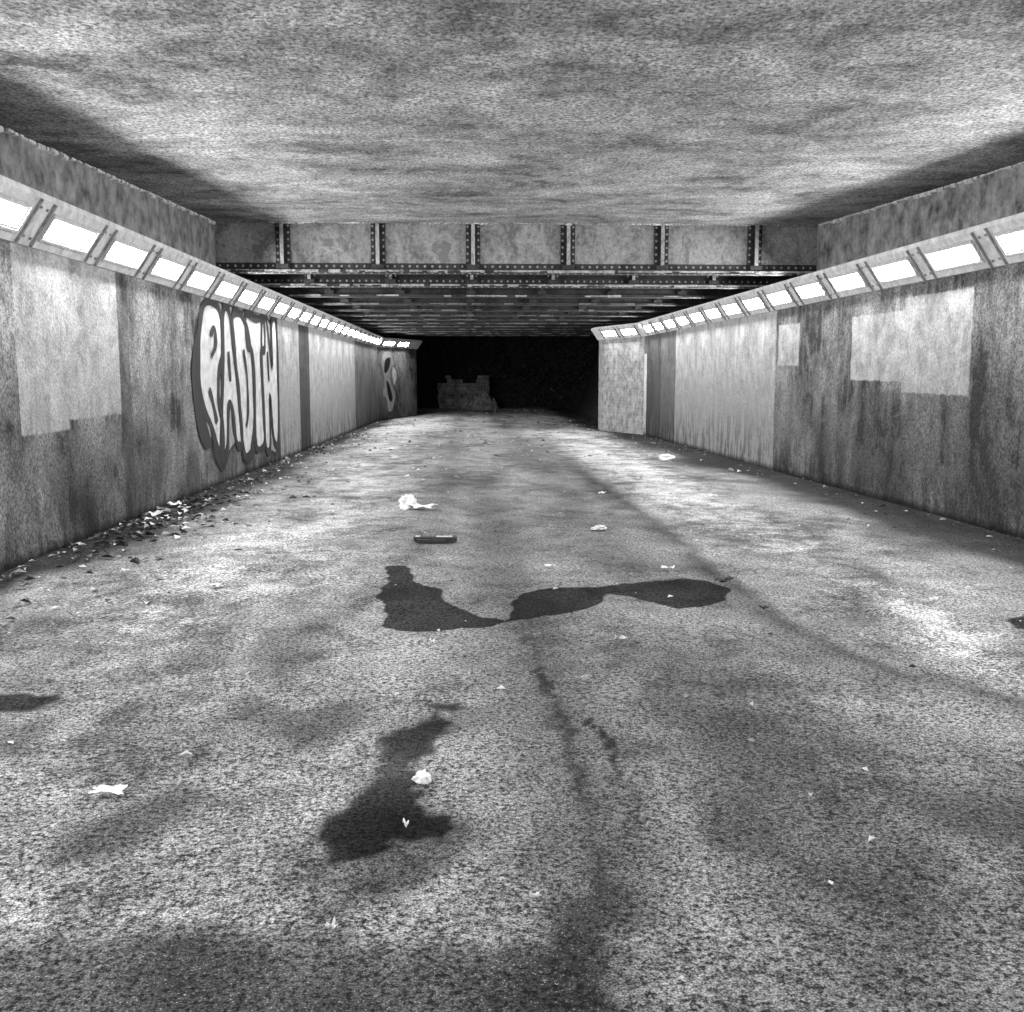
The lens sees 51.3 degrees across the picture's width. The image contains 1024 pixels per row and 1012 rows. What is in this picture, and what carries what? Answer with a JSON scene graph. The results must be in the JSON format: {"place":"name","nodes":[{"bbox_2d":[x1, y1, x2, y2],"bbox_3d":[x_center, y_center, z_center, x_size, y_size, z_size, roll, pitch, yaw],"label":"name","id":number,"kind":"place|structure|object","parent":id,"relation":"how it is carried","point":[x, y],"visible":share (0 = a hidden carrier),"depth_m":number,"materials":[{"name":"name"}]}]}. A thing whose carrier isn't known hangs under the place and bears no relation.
{"place":"outdoors","nodes":[
{"label":"outdoors","id":0,"kind":"place"},
{"bbox_2d":[381,334,598,421],"bbox_3d":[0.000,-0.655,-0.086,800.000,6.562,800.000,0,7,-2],"label":"ground","id":1,"kind":"structure","parent":0,"point":[583,402],"depth_m":64.95,"materials":[{"name":"soil"}]},
{"bbox_2d":[0,239,416,572],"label":"concrete wall","id":2,"kind":"structure","parent":1,"relation":"on","point":[98,430],"depth_m":12.18,"materials":[{"name":"grey concrete"}]},
{"bbox_2d":[0,128,215,265],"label":"abutment","id":3,"kind":"object","parent":2,"relation":"on","point":[75,183],"visible":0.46,"depth_m":12.03,"materials":[{"name":"concrete"}]},
{"bbox_2d":[0,126,215,224],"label":"mortar joint","id":4,"kind":"object","parent":3,"relation":"attached to","point":[53,152],"visible":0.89,"depth_m":11.67,"materials":[{"name":"grey concrete"}]},
{"bbox_2d":[0,175,421,348],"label":"light fixture strip","id":5,"kind":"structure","parent":2,"relation":"attached to","point":[17,190],"depth_m":12.11,"materials":[{"name":"metal"}]},
{"bbox_2d":[0,192,43,242],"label":"wall lamp","id":6,"kind":"object","parent":5,"relation":"attached to","point":[14,213],"visible":1,"depth_m":9.13,"materials":[{"name":"white plastic"}]},
{"bbox_2d":[29,205,108,262],"bbox_3d":[-4.301,-2.640,10.417,0.025,0.450,1.594,34,5,-6],"label":"wall lamp","id":7,"kind":"object","parent":5,"relation":"attached to","point":[66,233],"visible":1,"depth_m":10.34,"materials":[{"name":"white plastic"}]},
{"bbox_2d":[94,230,155,276],"bbox_3d":[-4.377,-2.855,12.122,0.025,0.450,1.594,34,5,-6],"label":"wall lamp","id":8,"kind":"object","parent":5,"relation":"attached to","point":[123,253],"visible":1,"depth_m":12.05,"materials":[{"name":"white plastic"}]},
{"bbox_2d":[142,248,191,287],"bbox_3d":[-4.453,-3.069,13.827,0.025,0.450,1.594,34,5,-6],"label":"wall lamp","id":9,"kind":"object","parent":5,"relation":"attached to","point":[166,268],"visible":1,"depth_m":13.76,"materials":[{"name":"white plastic"}]},
{"bbox_2d":[179,262,220,296],"bbox_3d":[-4.528,-3.283,15.532,0.025,0.450,1.594,34,5,-6],"label":"wall lamp","id":10,"kind":"object","parent":5,"relation":"attached to","point":[199,279],"visible":1,"depth_m":15.46,"materials":[{"name":"white plastic"}]},
{"bbox_2d":[209,274,243,303],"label":"wall lamp","id":11,"kind":"object","parent":5,"relation":"attached to","point":[225,288],"visible":1,"depth_m":17.19,"materials":[{"name":"white plastic"}]},
{"bbox_2d":[233,283,262,309],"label":"wall lamp","id":12,"kind":"object","parent":5,"relation":"attached to","point":[247,296],"visible":1,"depth_m":18.89,"materials":[{"name":"white plastic"}]},
{"bbox_2d":[252,291,278,314],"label":"wall lamp","id":13,"kind":"object","parent":5,"relation":"attached to","point":[265,302],"visible":1,"depth_m":20.61,"materials":[{"name":"white plastic"}]},
{"bbox_2d":[269,297,292,318],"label":"wall lamp","id":14,"kind":"object","parent":5,"relation":"attached to","point":[281,308],"visible":1,"depth_m":22.30,"materials":[{"name":"white plastic"}]},
{"bbox_2d":[283,302,304,322],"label":"wall lamp","id":15,"kind":"object","parent":5,"relation":"attached to","point":[294,312],"visible":1,"depth_m":24.01,"materials":[{"name":"white plastic"}]},
{"bbox_2d":[296,307,314,325],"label":"wall lamp","id":16,"kind":"object","parent":5,"relation":"attached to","point":[305,316],"visible":1,"depth_m":25.72,"materials":[{"name":"white plastic"}]},
{"bbox_2d":[307,311,323,327],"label":"wall lamp","id":17,"kind":"object","parent":5,"relation":"attached to","point":[315,320],"visible":1,"depth_m":27.41,"materials":[{"name":"white plastic"}]},
{"bbox_2d":[316,315,331,330],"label":"wall lamp","id":18,"kind":"object","parent":5,"relation":"attached to","point":[324,323],"visible":1,"depth_m":29.13,"materials":[{"name":"white plastic"}]},
{"bbox_2d":[324,318,338,332],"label":"wall lamp","id":19,"kind":"object","parent":5,"relation":"attached to","point":[331,326],"visible":1,"depth_m":30.80,"materials":[{"name":"white plastic"}]},
{"bbox_2d":[332,321,345,334],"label":"wall lamp","id":20,"kind":"object","parent":5,"relation":"attached to","point":[338,328],"visible":1,"depth_m":32.55,"materials":[{"name":"white plastic"}]},
{"bbox_2d":[338,324,350,336],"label":"wall lamp","id":21,"kind":"object","parent":5,"relation":"attached to","point":[345,330],"visible":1,"depth_m":34.24,"materials":[{"name":"white plastic"}]},
{"bbox_2d":[345,326,356,338],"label":"wall lamp","id":22,"kind":"object","parent":5,"relation":"attached to","point":[351,331],"visible":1,"depth_m":35.96,"materials":[{"name":"white plastic"}]},
{"bbox_2d":[350,328,360,339],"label":"wall lamp","id":23,"kind":"object","parent":5,"relation":"attached to","point":[356,334],"visible":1,"depth_m":37.71,"materials":[{"name":"white plastic"}]},
{"bbox_2d":[355,330,365,341],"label":"wall lamp","id":24,"kind":"object","parent":5,"relation":"attached to","point":[360,335],"visible":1,"depth_m":39.38,"materials":[{"name":"white plastic"}]},
{"bbox_2d":[360,332,369,342],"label":"wall lamp","id":25,"kind":"object","parent":5,"relation":"attached to","point":[365,336],"visible":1,"depth_m":41.13,"materials":[{"name":"white plastic"}]},
{"bbox_2d":[364,333,372,343],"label":"wall lamp","id":26,"kind":"object","parent":5,"relation":"attached to","point":[368,339],"visible":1,"depth_m":42.77,"materials":[{"name":"white plastic"}]},
{"bbox_2d":[381,339,397,346],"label":"wall lamp","id":27,"kind":"object","parent":5,"relation":"attached to","point":[389,343],"visible":1,"depth_m":50.00,"materials":[{"name":"white plastic"}]},
{"bbox_2d":[395,341,411,347],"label":"wall lamp","id":28,"kind":"object","parent":5,"relation":"attached to","point":[403,344],"visible":1,"depth_m":51.63,"materials":[{"name":"white plastic"}]},
{"bbox_2d":[191,298,278,471],"bbox_3d":[-4.854,-2.149,19.326,0.022,3.014,7.460,0,7,-2],"label":"graffiti","id":29,"kind":"object","parent":2,"relation":"attached to","point":[235,370],"visible":0.98,"depth_m":18.60,"materials":[{"name":"grey paint"}]},
{"bbox_2d":[382,351,396,411],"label":"graffiti","id":30,"kind":"object","parent":2,"relation":"attached to","point":[387,365],"visible":1,"depth_m":50.54,"materials":[{"name":"grey paint"}]},
{"bbox_2d":[214,223,817,335],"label":"steel girder bridge","id":31,"kind":"structure","parent":2,"relation":"on","point":[401,279],"depth_m":17.94,"materials":[{"name":"metal"}]},
{"bbox_2d":[437,375,488,407],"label":"masonry","id":32,"kind":"object","parent":1,"relation":"on","point":[464,397],"visible":0.77,"depth_m":62.22,"materials":[{"name":"brick"}]},
{"bbox_2d":[388,335,598,407],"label":"shrub mass","id":33,"kind":"object","parent":1,"relation":"on","point":[499,349],"visible":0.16,"depth_m":64.74,"materials":[{"name":"black plant"}]},
{"bbox_2d":[638,276,797,321],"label":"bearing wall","id":34,"kind":"structure","parent":1,"relation":"on","point":[789,277],"depth_m":21.10,"materials":[{"name":"concrete"}]},
{"bbox_2d":[598,262,1023,538],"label":"concrete wall","id":35,"kind":"structure","parent":1,"relation":"on","point":[911,396],"depth_m":15.52,"materials":[{"name":"grey concrete"}]},
{"bbox_2d":[591,212,1023,340],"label":"light fixture strip","id":36,"kind":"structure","parent":35,"relation":"attached to","point":[996,226],"depth_m":14.72,"materials":[{"name":"metal"}]},
{"bbox_2d":[598,327,620,338],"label":"wall lamp","id":37,"kind":"object","parent":36,"relation":"attached to","point":[608,333],"visible":1,"depth_m":36.99,"materials":[{"name":"white plastic"}]},
{"bbox_2d":[617,325,640,337],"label":"wall lamp","id":38,"kind":"object","parent":36,"relation":"attached to","point":[631,331],"visible":1,"depth_m":35.37,"materials":[{"name":"white plastic"}]},
{"bbox_2d":[641,321,656,334],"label":"wall lamp","id":39,"kind":"object","parent":36,"relation":"attached to","point":[648,328],"visible":1,"depth_m":32.77,"materials":[{"name":"white plastic"}]},
{"bbox_2d":[650,319,667,332],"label":"wall lamp","id":40,"kind":"object","parent":36,"relation":"attached to","point":[658,326],"visible":1,"depth_m":31.10,"materials":[{"name":"white plastic"}]},
{"bbox_2d":[660,315,678,330],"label":"wall lamp","id":41,"kind":"object","parent":36,"relation":"attached to","point":[669,323],"visible":1,"depth_m":29.38,"materials":[{"name":"white plastic"}]},
{"bbox_2d":[672,312,692,328],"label":"wall lamp","id":42,"kind":"object","parent":36,"relation":"attached to","point":[682,320],"visible":1,"depth_m":27.67,"materials":[{"name":"white plastic"}]},
{"bbox_2d":[685,308,708,325],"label":"wall lamp","id":43,"kind":"object","parent":36,"relation":"attached to","point":[696,317],"visible":1,"depth_m":25.97,"materials":[{"name":"white plastic"}]},
{"bbox_2d":[700,303,725,322],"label":"wall lamp","id":44,"kind":"object","parent":36,"relation":"attached to","point":[712,313],"visible":1,"depth_m":24.25,"materials":[{"name":"white plastic"}]},
{"bbox_2d":[718,298,745,319],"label":"wall lamp","id":45,"kind":"object","parent":36,"relation":"attached to","point":[732,308],"visible":1,"depth_m":22.55,"materials":[{"name":"white plastic"}]},
{"bbox_2d":[738,291,769,315],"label":"wall lamp","id":46,"kind":"object","parent":36,"relation":"attached to","point":[753,303],"visible":1,"depth_m":20.85,"materials":[{"name":"white plastic"}]},
{"bbox_2d":[761,284,798,309],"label":"wall lamp","id":47,"kind":"object","parent":36,"relation":"attached to","point":[784,296],"visible":1,"depth_m":19.14,"materials":[{"name":"white plastic"}]},
{"bbox_2d":[789,275,831,304],"bbox_3d":[4.880,-3.530,17.482,0.025,0.450,1.594,-34,8,2],"label":"wall lamp","id":48,"kind":"object","parent":36,"relation":"attached to","point":[810,290],"visible":1,"depth_m":17.43,"materials":[{"name":"white plastic"}]},
{"bbox_2d":[822,264,873,297],"bbox_3d":[4.956,-3.316,15.777,0.025,0.450,1.594,-34,8,2],"label":"wall lamp","id":49,"kind":"object","parent":36,"relation":"attached to","point":[848,281],"visible":1,"depth_m":15.72,"materials":[{"name":"white plastic"}]},
{"bbox_2d":[864,250,925,289],"bbox_3d":[5.032,-3.102,14.072,0.025,0.450,1.594,-34,8,2],"label":"wall lamp","id":50,"kind":"object","parent":36,"relation":"attached to","point":[903,268],"visible":1,"depth_m":14.01,"materials":[{"name":"white plastic"}]},
{"bbox_2d":[916,232,993,278],"bbox_3d":[5.107,-2.888,12.367,0.025,0.450,1.594,-34,8,2],"label":"wall lamp","id":51,"kind":"object","parent":36,"relation":"attached to","point":[958,255],"visible":1,"depth_m":12.30,"materials":[{"name":"white plastic"}]},
{"bbox_2d":[984,226,1023,264],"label":"wall lamp","id":52,"kind":"object","parent":36,"relation":"attached to","point":[1010,242],"visible":1,"depth_m":11.09,"materials":[{"name":"white plastic"}]},
{"bbox_2d":[816,164,1023,270],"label":"abutment","id":53,"kind":"object","parent":35,"relation":"on","point":[986,199],"visible":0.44,"depth_m":13.65,"materials":[{"name":"concrete"}]},
{"bbox_2d":[0,0,1023,226],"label":"concrete slab","id":54,"kind":"structure","parent":53,"relation":"on","point":[792,113],"depth_m":8.35,"materials":[{"name":"grey concrete"}]},
{"bbox_2d":[818,162,1023,225],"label":"mortar joint","id":55,"kind":"object","parent":53,"relation":"attached to","point":[941,189],"visible":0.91,"depth_m":13.52,"materials":[{"name":"grey concrete"}]},
{"bbox_2d":[0,408,1023,1011],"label":"road","id":56,"kind":"structure","parent":0,"point":[702,854],"depth_m":4.79,"materials":[{"name":"grey asphalt"}]},
{"bbox_2d":[88,784,127,794],"bbox_3d":[-1.578,1.110,4.171,0.155,0.027,0.077,1,7,6],"label":"paper scrap","id":57,"kind":"object","parent":56,"relation":"on","point":[116,789],"visible":1,"depth_m":4.18,"materials":[{"name":"white paper"}]},
{"bbox_2d":[208,583,223,585],"bbox_3d":[-2.359,0.624,8.482,0.140,0.026,0.088,-6,10,-41],"label":"paper scrap","id":58,"kind":"object","parent":56,"relation":"on","point":[215,584],"visible":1,"depth_m":8.49,"materials":[{"name":"white paper"}]},
{"bbox_2d":[325,917,337,928],"bbox_3d":[-0.530,1.222,3.125,0.037,0.035,0.023,-6,10,-39],"label":"paper scrap","id":59,"kind":"object","parent":56,"relation":"on","point":[330,925],"visible":1,"depth_m":3.12,"materials":[{"name":"white paper"}]},
{"bbox_2d":[398,494,437,509],"bbox_3d":[-1.256,-0.052,13.879,0.600,0.191,0.289,5,9,31],"label":"plastic bag","id":60,"kind":"object","parent":56,"relation":"on","point":[407,502],"visible":1,"depth_m":13.86,"materials":[{"name":"plastic"}]},
{"bbox_2d":[411,769,430,784],"bbox_3d":[-0.365,1.088,4.303,0.081,0.055,0.073,0,7,-2],"label":"crumpled paper","id":61,"kind":"object","parent":56,"relation":"on","point":[422,777],"visible":1,"depth_m":4.29,"materials":[{"name":"white paper"}]},
{"bbox_2d":[413,535,456,542],"bbox_3d":[-0.790,0.341,10.950,0.443,0.051,0.166,1,7,4],"label":"charred board","id":62,"kind":"object","parent":56,"relation":"on","point":[429,539],"visible":1,"depth_m":10.93,"materials":[{"name":"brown wood"}]},
{"bbox_2d":[466,389,498,409],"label":"rubble","id":63,"kind":"object","parent":56,"relation":"on","point":[482,400],"visible":0.86,"depth_m":61.05,"materials":[{"name":"stone"}]},
{"bbox_2d":[0,407,1020,884],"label":"leaf litter","id":64,"kind":"object","parent":56,"relation":"on","point":[148,523],"visible":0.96,"depth_m":12.81,"materials":[{"name":"grey plant"}]},
{"bbox_2d":[146,510,162,515],"bbox_3d":[-4.369,0.084,13.044,0.144,0.062,0.240,5,9,36],"label":"paper scrap","id":65,"kind":"object","parent":64,"relation":"on","point":[157,512],"visible":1,"depth_m":13.04,"materials":[{"name":"white paper"}]},
{"bbox_2d":[529,891,540,897],"bbox_3d":[0.072,1.203,3.310,0.038,0.024,0.022,0,7,0],"label":"paper scrap","id":66,"kind":"object","parent":56,"relation":"on","point":[536,894],"visible":1,"depth_m":3.31,"materials":[{"name":"white paper"}]},
{"bbox_2d":[591,525,606,529],"bbox_3d":[0.980,0.234,11.883,0.208,0.054,0.141,-4,8,-25],"label":"crumpled paper","id":67,"kind":"object","parent":56,"relation":"on","point":[599,527],"visible":1,"depth_m":11.85,"materials":[{"name":"white paper"}]},
{"bbox_2d":[613,634,626,638],"bbox_3d":[0.674,0.819,6.699,0.085,0.029,0.052,-3,8,-19],"label":"paper scrap","id":68,"kind":"object","parent":56,"relation":"on","point":[621,637],"visible":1,"depth_m":6.70,"materials":[{"name":"white paper"}]},
{"bbox_2d":[659,454,674,460],"bbox_3d":[3.308,-1.037,22.790,0.384,0.144,0.281,-2,8,-14],"label":"crumpled paper","id":69,"kind":"object","parent":56,"relation":"on","point":[665,457],"visible":1,"depth_m":22.71,"materials":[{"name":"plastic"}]},
{"bbox_2d":[714,576,733,582],"bbox_3d":[1.698,0.590,8.583,0.158,0.055,0.118,-4,8,-25],"label":"dark leaf","id":70,"kind":"object","parent":56,"relation":"on","point":[724,579],"visible":1,"depth_m":8.57,"materials":[{"name":"grey plant"}]},
{"bbox_2d":[929,596,937,600],"bbox_3d":[3.119,0.686,7.897,0.054,0.032,0.094,7,10,43],"label":"paper scrap","id":71,"kind":"object","parent":56,"relation":"on","point":[935,598],"visible":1,"depth_m":7.90,"materials":[{"name":"white paper"}]}
]}

